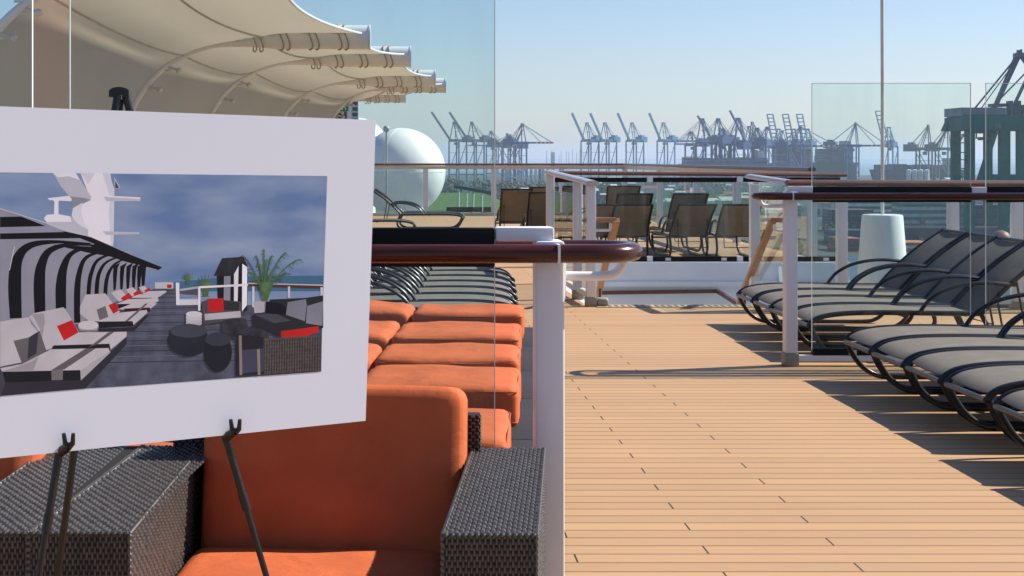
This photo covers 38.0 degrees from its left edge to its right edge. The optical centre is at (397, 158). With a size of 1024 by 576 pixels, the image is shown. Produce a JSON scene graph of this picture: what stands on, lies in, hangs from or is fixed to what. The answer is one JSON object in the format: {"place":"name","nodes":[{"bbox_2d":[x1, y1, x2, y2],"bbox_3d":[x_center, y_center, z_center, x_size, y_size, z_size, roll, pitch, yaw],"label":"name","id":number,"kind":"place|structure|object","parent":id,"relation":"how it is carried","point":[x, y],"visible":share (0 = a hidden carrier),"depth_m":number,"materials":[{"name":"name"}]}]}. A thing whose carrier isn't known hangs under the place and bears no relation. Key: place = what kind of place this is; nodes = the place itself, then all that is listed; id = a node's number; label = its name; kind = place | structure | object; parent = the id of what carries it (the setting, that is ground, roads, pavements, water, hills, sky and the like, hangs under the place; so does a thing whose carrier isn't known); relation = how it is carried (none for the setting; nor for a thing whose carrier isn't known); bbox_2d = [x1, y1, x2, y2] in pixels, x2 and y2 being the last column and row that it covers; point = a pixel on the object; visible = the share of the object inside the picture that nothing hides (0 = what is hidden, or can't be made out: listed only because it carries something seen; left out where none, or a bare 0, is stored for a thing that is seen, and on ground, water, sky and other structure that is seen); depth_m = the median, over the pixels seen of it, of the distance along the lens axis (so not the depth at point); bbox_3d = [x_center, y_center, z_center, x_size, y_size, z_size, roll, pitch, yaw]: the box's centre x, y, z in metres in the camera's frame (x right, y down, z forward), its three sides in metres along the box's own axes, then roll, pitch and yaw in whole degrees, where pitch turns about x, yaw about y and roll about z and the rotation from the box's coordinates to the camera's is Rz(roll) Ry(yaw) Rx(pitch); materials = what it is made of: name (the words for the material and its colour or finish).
{"place":"outdoors","nodes":[
{"label":"outdoors","id":0,"kind":"place"},
{"bbox_2d":[374,188,464,226],"bbox_3d":[0.498,1.142,33.600,2.039,0.922,0.652,0,0,0],"label":"sun lounger","id":1,"kind":"object","parent":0,"point":[396,205],"visible":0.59,"depth_m":33.30,"materials":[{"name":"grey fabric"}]},
{"bbox_2d":[375,193,499,212],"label":"lawn","id":2,"kind":"structure","parent":0,"point":[442,201],"depth_m":89.23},
{"bbox_2d":[446,207,490,211],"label":"lawn kerb rail","id":3,"kind":"object","parent":2,"relation":"on","point":[469,209],"visible":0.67,"depth_m":63.97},
{"bbox_2d":[0,0,1023,158],"label":"sky","id":4,"kind":"structure","parent":0,"point":[676,62],"materials":[{"name":"blue"}]},
{"bbox_2d":[372,216,1023,575],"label":"deck","id":5,"kind":"structure","parent":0,"point":[711,441],"depth_m":7.91,"materials":[{"name":"wood"}]},
{"bbox_2d":[0,0,42,41],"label":"canopy arch","id":6,"kind":"structure","parent":5,"relation":"on","point":[11,15],"depth_m":12.97,"materials":[{"name":"white paint"}]},
{"bbox_2d":[0,445,142,575],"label":"armchair","id":7,"kind":"object","parent":5,"relation":"on","point":[24,484],"visible":0.44,"depth_m":3.79,"materials":[{"name":"wicker"}]},
{"bbox_2d":[35,87,268,575],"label":"easel","id":8,"kind":"object","parent":5,"relation":"on","point":[118,104],"visible":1,"depth_m":3.11,"materials":[{"name":"metal"}]},
{"bbox_2d":[0,106,375,457],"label":"poster board","id":9,"kind":"object","parent":8,"relation":"on","point":[166,276],"visible":1,"depth_m":3.07,"materials":[{"name":"white paper"}]},
{"bbox_2d":[0,0,361,110],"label":"sail cloth","id":10,"kind":"object","parent":5,"relation":"on","point":[133,46],"visible":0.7,"depth_m":14.69,"materials":[{"name":"fabric"}]},
{"bbox_2d":[132,23,370,110],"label":"canopy arch","id":11,"kind":"structure","parent":5,"relation":"on","point":[316,41],"depth_m":16.91,"materials":[{"name":"white paint"}]},
{"bbox_2d":[135,47,403,113],"bbox_3d":[-1.592,0.093,18.551,3.477,3.060,3.108,0,0,0],"label":"sail cloth","id":12,"kind":"object","parent":5,"relation":"on","point":[201,82],"visible":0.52,"depth_m":18.12,"materials":[{"name":"fabric"}]},
{"bbox_2d":[28,384,545,575],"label":"armchair","id":13,"kind":"object","parent":5,"relation":"on","point":[407,480],"visible":0.91,"depth_m":4.08,"materials":[{"name":"fabric"}]},
{"bbox_2d":[209,45,410,113],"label":"canopy arch","id":14,"kind":"structure","parent":5,"relation":"on","point":[365,60],"depth_m":20.01,"materials":[{"name":"white paint"}]},
{"bbox_2d":[215,65,430,116],"bbox_3d":[-1.121,0.115,22.350,2.969,3.083,4.819,0,0,6],"label":"sail cloth","id":15,"kind":"object","parent":5,"relation":"on","point":[277,91],"visible":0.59,"depth_m":21.79,"materials":[{"name":"fabric"}]},
{"bbox_2d":[31,0,642,575],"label":"glass screen","id":16,"kind":"object","parent":5,"relation":"on","point":[545,252],"visible":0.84,"depth_m":4.57,"materials":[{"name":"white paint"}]},
{"bbox_2d":[164,408,532,447],"bbox_3d":[-0.555,1.304,6.392,2.322,0.493,1.127,0,0,5],"label":"daybed","id":17,"kind":"object","parent":5,"relation":"on","point":[503,439],"visible":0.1,"depth_m":6.19,"materials":[{"name":"fabric"}]},
{"bbox_2d":[282,69,435,116],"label":"canopy arch","id":18,"kind":"structure","parent":5,"relation":"on","point":[400,81],"depth_m":24.50,"materials":[{"name":"white paint"}]},
{"bbox_2d":[286,83,441,117],"bbox_3d":[-0.693,0.108,26.401,3.152,3.090,3.607,0,0,0],"label":"sail cloth","id":19,"kind":"object","parent":5,"relation":"on","point":[326,102],"visible":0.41,"depth_m":25.74,"materials":[{"name":"fabric"}]},
{"bbox_2d":[338,95,405,114],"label":"canopy arch","id":20,"kind":"structure","parent":5,"relation":"on","point":[390,98],"depth_m":33.88,"materials":[{"name":"fabric"}]},
{"bbox_2d":[342,91,410,107],"bbox_3d":[-0.500,0.069,31.099,2.446,3.071,5.945,0,0,-3],"label":"sail cloth","id":21,"kind":"object","parent":5,"relation":"on","point":[371,94],"visible":0.28,"depth_m":30.23,"materials":[{"name":"fabric"}]},
{"bbox_2d":[332,78,445,118],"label":"canopy arch","id":22,"kind":"structure","parent":5,"relation":"on","point":[441,88],"depth_m":28.13,"materials":[{"name":"white paint"}]},
{"bbox_2d":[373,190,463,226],"bbox_3d":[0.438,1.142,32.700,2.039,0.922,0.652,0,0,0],"label":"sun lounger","id":23,"kind":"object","parent":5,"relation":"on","point":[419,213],"visible":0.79,"depth_m":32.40,"materials":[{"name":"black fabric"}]},
{"bbox_2d":[370,275,500,311],"bbox_3d":[-0.012,1.142,12.268,2.039,0.922,0.652,0,0,0],"label":"sun lounger","id":24,"kind":"object","parent":5,"relation":"on","point":[416,304],"visible":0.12,"depth_m":12.52,"materials":[{"name":"beige fabric"}]},
{"bbox_2d":[370,268,513,304],"bbox_3d":[0.033,1.142,12.947,2.039,0.922,0.652,0,0,0],"label":"sun lounger","id":25,"kind":"object","parent":5,"relation":"on","point":[412,293],"visible":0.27,"depth_m":13.10,"materials":[{"name":"beige fabric"}]},
{"bbox_2d":[370,267,517,300],"bbox_3d":[0.123,1.142,14.310,2.039,0.922,0.652,0,0,0],"label":"sun lounger","id":26,"kind":"object","parent":5,"relation":"on","point":[415,274],"visible":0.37,"depth_m":14.45,"materials":[{"name":"beige fabric"}]},
{"bbox_2d":[371,267,516,293],"bbox_3d":[0.168,1.142,14.983,2.039,0.922,0.652,0,0,0],"label":"sun lounger","id":27,"kind":"object","parent":5,"relation":"on","point":[422,273],"visible":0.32,"depth_m":15.13,"materials":[{"name":"beige fabric"}]},
{"bbox_2d":[370,267,518,304],"bbox_3d":[0.078,1.142,13.637,2.039,0.922,0.652,0,0,0],"label":"sun lounger","id":28,"kind":"object","parent":5,"relation":"on","point":[417,287],"visible":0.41,"depth_m":13.77,"materials":[{"name":"grey fabric"}]},
{"bbox_2d":[376,267,515,286],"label":"sun lounger","id":29,"kind":"object","parent":5,"relation":"on","point":[427,271],"visible":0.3,"depth_m":15.82,"materials":[{"name":"beige fabric"}]},
{"bbox_2d":[381,267,514,281],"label":"sun lounger","id":30,"kind":"object","parent":5,"relation":"on","point":[503,271],"visible":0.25,"depth_m":16.43,"materials":[{"name":"beige fabric"}]},
{"bbox_2d":[367,364,532,439],"bbox_3d":[-0.427,1.303,7.535,2.313,0.494,1.142,0,0,5],"label":"daybed","id":31,"kind":"object","parent":5,"relation":"on","point":[475,385],"visible":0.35,"depth_m":7.34,"materials":[{"name":"fabric"}]},
{"bbox_2d":[367,342,532,398],"bbox_3d":[-0.323,1.304,8.634,2.338,0.492,1.042,0,0,6],"label":"daybed","id":32,"kind":"object","parent":5,"relation":"on","point":[469,354],"visible":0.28,"depth_m":8.35,"materials":[{"name":"fabric"}]},
{"bbox_2d":[368,320,532,370],"bbox_3d":[-0.213,1.304,9.753,2.358,0.491,1.182,0,0,5],"label":"daybed","id":33,"kind":"object","parent":5,"relation":"on","point":[383,335],"visible":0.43,"depth_m":9.38,"materials":[{"name":"fabric"}]},
{"bbox_2d":[369,300,532,345],"bbox_3d":[-0.089,1.302,10.928,2.362,0.496,1.152,0,0,5],"label":"daybed","id":34,"kind":"object","parent":5,"relation":"on","point":[401,314],"visible":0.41,"depth_m":10.63,"materials":[{"name":"fabric"}]},
{"bbox_2d":[495,189,532,226],"bbox_3d":[2.300,1.091,29.449,0.652,1.022,1.937,0,0,0],"label":"chair","id":35,"kind":"object","parent":5,"relation":"on","point":[512,208],"visible":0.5,"depth_m":28.82,"materials":[{"name":"beige fabric"}]},
{"bbox_2d":[520,192,563,238],"bbox_3d":[2.580,1.091,26.649,0.652,1.022,1.937,0,0,0],"label":"chair","id":36,"kind":"object","parent":5,"relation":"on","point":[535,214],"visible":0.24,"depth_m":25.97,"materials":[{"name":"beige fabric"}]},
{"bbox_2d":[554,193,596,239],"bbox_3d":[3.067,1.091,25.750,0.652,1.022,1.937,0,0,2],"label":"chair","id":37,"kind":"object","parent":5,"relation":"on","point":[564,215],"visible":0.33,"depth_m":25.08,"materials":[{"name":"beige fabric"}]},
{"bbox_2d":[543,170,608,306],"bbox_3d":[2.078,0.873,17.453,0.266,1.455,3.105,0,0,-3],"label":"stair railing","id":38,"kind":"object","parent":5,"relation":"on","point":[579,291],"visible":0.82,"depth_m":16.79,"materials":[{"name":"metal"}]},
{"bbox_2d":[585,218,619,297],"bbox_3d":[2.215,1.218,16.782,0.365,1.153,1.662,0,0,0],"label":"stair handrail","id":39,"kind":"object","parent":38,"relation":"attached to","point":[612,230],"visible":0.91,"depth_m":16.12,"materials":[{"name":"brown wood"}]},
{"bbox_2d":[558,204,615,239],"bbox_3d":[3.055,1.153,23.939,0.652,0.900,2.058,0,0,-2],"label":"chair","id":40,"kind":"object","parent":5,"relation":"on","point":[603,210],"visible":0.45,"depth_m":23.36,"materials":[{"name":"beige fabric"}]},
{"bbox_2d":[373,163,816,255],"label":"deck railing","id":41,"kind":"object","parent":5,"relation":"on","point":[425,167],"visible":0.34,"depth_m":41.18,"materials":[{"name":"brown metal"}]},
{"bbox_2d":[597,186,640,240],"bbox_3d":[4.165,1.050,28.008,0.652,1.106,1.819,0,0,1],"label":"chair","id":42,"kind":"object","parent":5,"relation":"on","point":[612,192],"visible":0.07,"depth_m":27.18,"materials":[{"name":"beige fabric"}]},
{"bbox_2d":[600,204,653,255],"bbox_3d":[3.695,1.153,23.939,0.652,0.900,2.058,0,0,2],"label":"chair","id":43,"kind":"object","parent":5,"relation":"on","point":[635,221],"visible":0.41,"depth_m":23.28,"materials":[{"name":"beige fabric"}]},
{"bbox_2d":[615,193,653,250],"bbox_3d":[3.967,1.091,25.749,0.652,1.022,1.937,0,0,-1],"label":"chair","id":44,"kind":"object","parent":5,"relation":"on","point":[634,198],"visible":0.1,"depth_m":24.88,"materials":[{"name":"beige fabric"}]},
{"bbox_2d":[648,193,708,250],"bbox_3d":[4.870,1.091,25.750,0.652,1.022,1.937,0,0,-3],"label":"chair","id":45,"kind":"object","parent":5,"relation":"on","point":[688,198],"visible":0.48,"depth_m":24.96,"materials":[{"name":"beige fabric"}]},
{"bbox_2d":[651,204,716,255],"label":"sun lounger","id":46,"kind":"object","parent":5,"relation":"on","point":[690,220],"visible":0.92,"depth_m":23.36,"materials":[{"name":"beige fabric"}]},
{"bbox_2d":[554,171,846,261],"bbox_3d":[4.496,0.892,22.080,4.383,1.415,0.150,0,0,0],"label":"deck railing","id":47,"kind":"object","parent":5,"relation":"on","point":[817,176],"visible":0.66,"depth_m":22.05,"materials":[{"name":"brown wood"}]},
{"bbox_2d":[700,204,761,255],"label":"sun lounger","id":48,"kind":"object","parent":5,"relation":"on","point":[732,221],"visible":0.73,"depth_m":23.38,"materials":[{"name":"fabric"}]},
{"bbox_2d":[736,229,968,327],"bbox_3d":[4.302,1.142,14.065,2.039,0.922,0.652,0,0,0],"label":"sun lounger","id":49,"kind":"object","parent":5,"relation":"on","point":[928,250],"visible":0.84,"depth_m":14.17,"materials":[{"name":"black fabric"}]},
{"bbox_2d":[753,232,996,335],"bbox_3d":[4.302,1.142,13.373,2.039,0.922,0.652,0,0,0],"label":"sun lounger","id":50,"kind":"object","parent":5,"relation":"on","point":[952,256],"visible":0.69,"depth_m":13.53,"materials":[{"name":"beige fabric"}]},
{"bbox_2d":[744,174,1023,309],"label":"deck railing","id":51,"kind":"object","parent":5,"relation":"on","point":[952,223],"visible":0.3,"depth_m":15.65,"materials":[{"name":"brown metal"}]},
{"bbox_2d":[736,218,782,304],"bbox_3d":[4.095,1.226,16.758,0.169,1.169,1.613,0,0,0],"label":"stair handrail","id":52,"kind":"object","parent":51,"relation":"attached to","point":[770,227],"visible":0.86,"depth_m":16.43,"materials":[{"name":"brown wood"}]},
{"bbox_2d":[751,83,1023,366],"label":"glass screen","id":53,"kind":"object","parent":5,"relation":"on","point":[791,196],"visible":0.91,"depth_m":11.39,"materials":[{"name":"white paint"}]},
{"bbox_2d":[768,236,1023,345],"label":"sun lounger","id":54,"kind":"object","parent":5,"relation":"on","point":[998,248],"visible":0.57,"depth_m":12.81,"materials":[{"name":"black fabric"}]},
{"bbox_2d":[798,244,1023,347],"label":"sun lounger","id":55,"kind":"object","parent":5,"relation":"on","point":[1004,274],"visible":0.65,"depth_m":12.04,"materials":[{"name":"black fabric"}]},
{"bbox_2d":[843,293,1023,387],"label":"sun lounger","id":56,"kind":"object","parent":5,"relation":"on","point":[872,336],"visible":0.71,"depth_m":10.61,"materials":[{"name":"beige fabric"}]},
{"bbox_2d":[871,313,1023,404],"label":"sun lounger","id":57,"kind":"object","parent":5,"relation":"on","point":[906,349],"visible":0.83,"depth_m":9.91,"materials":[{"name":"beige fabric"}]},
{"bbox_2d":[905,348,1023,423],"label":"sun lounger","id":58,"kind":"object","parent":5,"relation":"on","point":[945,363],"visible":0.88,"depth_m":9.20,"materials":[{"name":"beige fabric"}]},
{"bbox_2d":[943,363,1023,443],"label":"sun lounger","id":59,"kind":"object","parent":5,"relation":"on","point":[992,381],"visible":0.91,"depth_m":8.50,"materials":[{"name":"beige fabric"}]},
{"bbox_2d":[992,387,1023,448],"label":"sun lounger","id":60,"kind":"object","parent":5,"relation":"on","point":[1014,398],"visible":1,"depth_m":7.89,"materials":[{"name":"beige fabric"}]},
{"bbox_2d":[715,197,732,219],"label":"warehouse","id":61,"kind":"structure","parent":0,"point":[723,200],"depth_m":683.50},
{"bbox_2d":[445,175,1008,307],"bbox_3d":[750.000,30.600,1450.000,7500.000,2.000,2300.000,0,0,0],"label":"harbour ground","id":62,"kind":"structure","parent":0,"point":[775,241],"depth_m":624.60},
{"bbox_2d":[431,112,472,180],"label":"gantry crane","id":63,"kind":"object","parent":62,"relation":"on","point":[456,143],"visible":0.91,"depth_m":1902.60,"materials":[{"name":"metal"}]},
{"bbox_2d":[449,112,490,180],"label":"gantry crane","id":64,"kind":"object","parent":62,"relation":"on","point":[484,138],"visible":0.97,"depth_m":1902.20,"materials":[{"name":"metal"}]},
{"bbox_2d":[468,131,505,179],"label":"gantry crane","id":65,"kind":"object","parent":62,"relation":"on","point":[492,148],"visible":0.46,"depth_m":2002.55,"materials":[{"name":"metal"}]},
{"bbox_2d":[488,130,522,180],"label":"gantry crane","id":66,"kind":"object","parent":62,"relation":"on","point":[491,142],"visible":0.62,"depth_m":1902.86,"materials":[{"name":"metal"}]},
{"bbox_2d":[486,133,527,179],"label":"gantry crane","id":67,"kind":"object","parent":62,"relation":"on","point":[508,149],"visible":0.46,"depth_m":1949.59,"materials":[{"name":"metal"}]},
{"bbox_2d":[503,123,553,181],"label":"gantry crane","id":68,"kind":"object","parent":62,"relation":"on","point":[511,140],"visible":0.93,"depth_m":1560.99,"materials":[{"name":"blue paint"}]},
{"bbox_2d":[571,113,602,176],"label":"gantry crane","id":69,"kind":"object","parent":62,"relation":"on","point":[594,138],"visible":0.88,"depth_m":1903.02,"materials":[{"name":"blue paint"}]},
{"bbox_2d":[589,113,619,176],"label":"gantry crane","id":70,"kind":"object","parent":62,"relation":"on","point":[613,138],"visible":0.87,"depth_m":1902.64,"materials":[{"name":"blue paint"}]},
{"bbox_2d":[441,178,786,198],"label":"woods","id":71,"kind":"object","parent":62,"relation":"on","point":[713,191],"visible":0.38,"depth_m":1148.33,"materials":[{"name":"green plant"}]},
{"bbox_2d":[617,113,646,176],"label":"gantry crane","id":72,"kind":"object","parent":62,"relation":"on","point":[641,138],"visible":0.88,"depth_m":1903.47,"materials":[{"name":"blue paint"}]},
{"bbox_2d":[648,113,677,176],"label":"gantry crane","id":73,"kind":"object","parent":62,"relation":"on","point":[672,138],"visible":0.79,"depth_m":1904.56,"materials":[{"name":"blue paint"}]},
{"bbox_2d":[674,131,709,157],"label":"gantry crane","id":74,"kind":"object","parent":62,"relation":"on","point":[691,144],"visible":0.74,"depth_m":1601.63,"materials":[{"name":"blue paint"}]},
{"bbox_2d":[676,118,719,157],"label":"gantry crane","id":75,"kind":"object","parent":62,"relation":"on","point":[703,130],"visible":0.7,"depth_m":1500.78,"materials":[{"name":"blue paint"}]},
{"bbox_2d":[698,118,739,157],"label":"gantry crane","id":76,"kind":"object","parent":62,"relation":"on","point":[718,120],"visible":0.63,"depth_m":1500.84,"materials":[{"name":"blue paint"}]},
{"bbox_2d":[716,118,754,157],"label":"gantry crane","id":77,"kind":"object","parent":62,"relation":"on","point":[724,139],"visible":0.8,"depth_m":1493.96,"materials":[{"name":"blue paint"}]},
{"bbox_2d":[729,110,769,157],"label":"gantry crane","id":78,"kind":"object","parent":62,"relation":"on","point":[761,141],"visible":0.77,"depth_m":1494.27,"materials":[{"name":"blue paint"}]},
{"bbox_2d":[737,128,774,156],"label":"gantry crane","id":79,"kind":"object","parent":62,"relation":"on","point":[744,145],"visible":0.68,"depth_m":1489.35,"materials":[{"name":"blue paint"}]},
{"bbox_2d":[796,114,816,162],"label":"gantry crane","id":80,"kind":"object","parent":62,"relation":"on","point":[808,139],"visible":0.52,"depth_m":1645.82,"materials":[{"name":"blue paint"}]},
{"bbox_2d":[775,126,838,171],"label":"gantry crane","id":81,"kind":"object","parent":62,"relation":"on","point":[783,144],"visible":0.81,"depth_m":1500.94,"materials":[{"name":"blue paint"}]},
{"bbox_2d":[600,196,1023,253],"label":"scrub","id":82,"kind":"object","parent":62,"relation":"on","point":[827,226],"visible":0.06,"depth_m":583.20,"materials":[{"name":"green plant"}]},
{"bbox_2d":[824,229,860,240],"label":"container stack","id":83,"kind":"object","parent":62,"relation":"on","point":[851,232],"visible":0.32,"depth_m":522.44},
{"bbox_2d":[827,236,859,250],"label":"container stack","id":84,"kind":"object","parent":62,"relation":"on","point":[853,243],"visible":0.5,"depth_m":470.00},
{"bbox_2d":[822,209,873,229],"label":"container stack","id":85,"kind":"object","parent":62,"relation":"on","point":[854,217],"visible":0.43,"depth_m":600.00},
{"bbox_2d":[823,122,888,179],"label":"gantry crane","id":86,"kind":"object","parent":62,"relation":"on","point":[856,145],"visible":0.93,"depth_m":1560.76,"materials":[{"name":"blue paint"}]},
{"bbox_2d":[848,202,891,213],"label":"container stack","id":87,"kind":"object","parent":62,"relation":"on","point":[875,207],"visible":0.23,"depth_m":700.00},
{"bbox_2d":[875,111,898,164],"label":"gantry crane","id":88,"kind":"object","parent":62,"relation":"on","point":[892,143],"visible":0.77,"depth_m":1751.42,"materials":[{"name":"blue paint"}]},
{"bbox_2d":[903,125,946,179],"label":"gantry crane","id":89,"kind":"object","parent":62,"relation":"on","point":[912,146],"visible":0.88,"depth_m":1452.69,"materials":[{"name":"paint"}]},
{"bbox_2d":[924,131,963,179],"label":"gantry crane","id":90,"kind":"object","parent":62,"relation":"on","point":[939,148],"visible":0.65,"depth_m":1451.78,"materials":[{"name":"paint"}]},
{"bbox_2d":[892,200,997,225],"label":"container stack","id":91,"kind":"object","parent":62,"relation":"on","point":[933,213],"visible":0.22,"depth_m":640.00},
{"bbox_2d":[904,226,1009,239],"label":"container stack","id":92,"kind":"object","parent":62,"relation":"on","point":[916,232],"depth_m":520.00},
{"bbox_2d":[961,204,997,225],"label":"container stack","id":93,"kind":"object","parent":62,"relation":"on","point":[978,214],"depth_m":560.00,"materials":[{"name":"metal"}]},
{"bbox_2d":[941,49,1023,232],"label":"gantry crane","id":94,"kind":"object","parent":62,"relation":"on","point":[1006,121],"visible":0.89,"depth_m":519.20,"materials":[{"name":"teal paint"}]},
{"bbox_2d":[444,159,1014,174],"bbox_3d":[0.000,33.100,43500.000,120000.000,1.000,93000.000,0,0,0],"label":"sea","id":95,"kind":"structure","parent":0,"point":[866,165],"depth_m":11763.03,"materials":[{"name":"liquid"}]},
{"bbox_2d":[678,151,772,184],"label":"container ship","id":96,"kind":"object","parent":95,"relation":"on","point":[758,159],"visible":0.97,"depth_m":1468.07,"materials":[{"name":"blue paint"}]},
{"bbox_2d":[769,142,815,176],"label":"container ship","id":97,"kind":"object","parent":95,"relation":"on","point":[780,157],"visible":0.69,"depth_m":1588.11,"materials":[{"name":"blue paint"}]},
{"bbox_2d":[813,141,857,179],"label":"container ship","id":98,"kind":"object","parent":95,"relation":"on","point":[828,160],"visible":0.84,"depth_m":1628.06},
{"bbox_2d":[869,158,963,179],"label":"container ship","id":99,"kind":"object","parent":95,"relation":"on","point":[894,171],"visible":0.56,"depth_m":1488.05},
{"bbox_2d":[760,207,782,225],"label":"warehouse","id":100,"kind":"structure","parent":0,"point":[766,214],"depth_m":650.58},
{"bbox_2d":[848,257,1023,296],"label":"harbour water","id":101,"kind":"structure","parent":0,"point":[853,271],"depth_m":386.48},
{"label":"lower deck","id":102,"kind":"structure","parent":0,"visible":0},
{"bbox_2d":[335,101,358,118],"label":"deck house","id":103,"kind":"structure","parent":102,"relation":"on","point":[349,111],"depth_m":42.72,"materials":[{"name":"white paint"}]},
{"bbox_2d":[373,128,445,212],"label":"radome","id":104,"kind":"object","parent":102,"relation":"on","point":[406,145],"visible":0.61,"depth_m":45.93,"materials":[{"name":"white paint"}]},
{"bbox_2d":[566,262,849,306],"bbox_3d":[4.376,2.215,18.927,4.648,1.350,6.135,0,0,0],"label":"stair well","id":105,"kind":"object","parent":102,"relation":"on","point":[676,284],"visible":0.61,"depth_m":21.90,"materials":[{"name":"white paint"}]},
{"bbox_2d":[857,0,905,282],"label":"mast","id":106,"kind":"object","parent":102,"relation":"on","point":[882,234],"visible":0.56,"depth_m":17.22,"materials":[{"name":"metal"}]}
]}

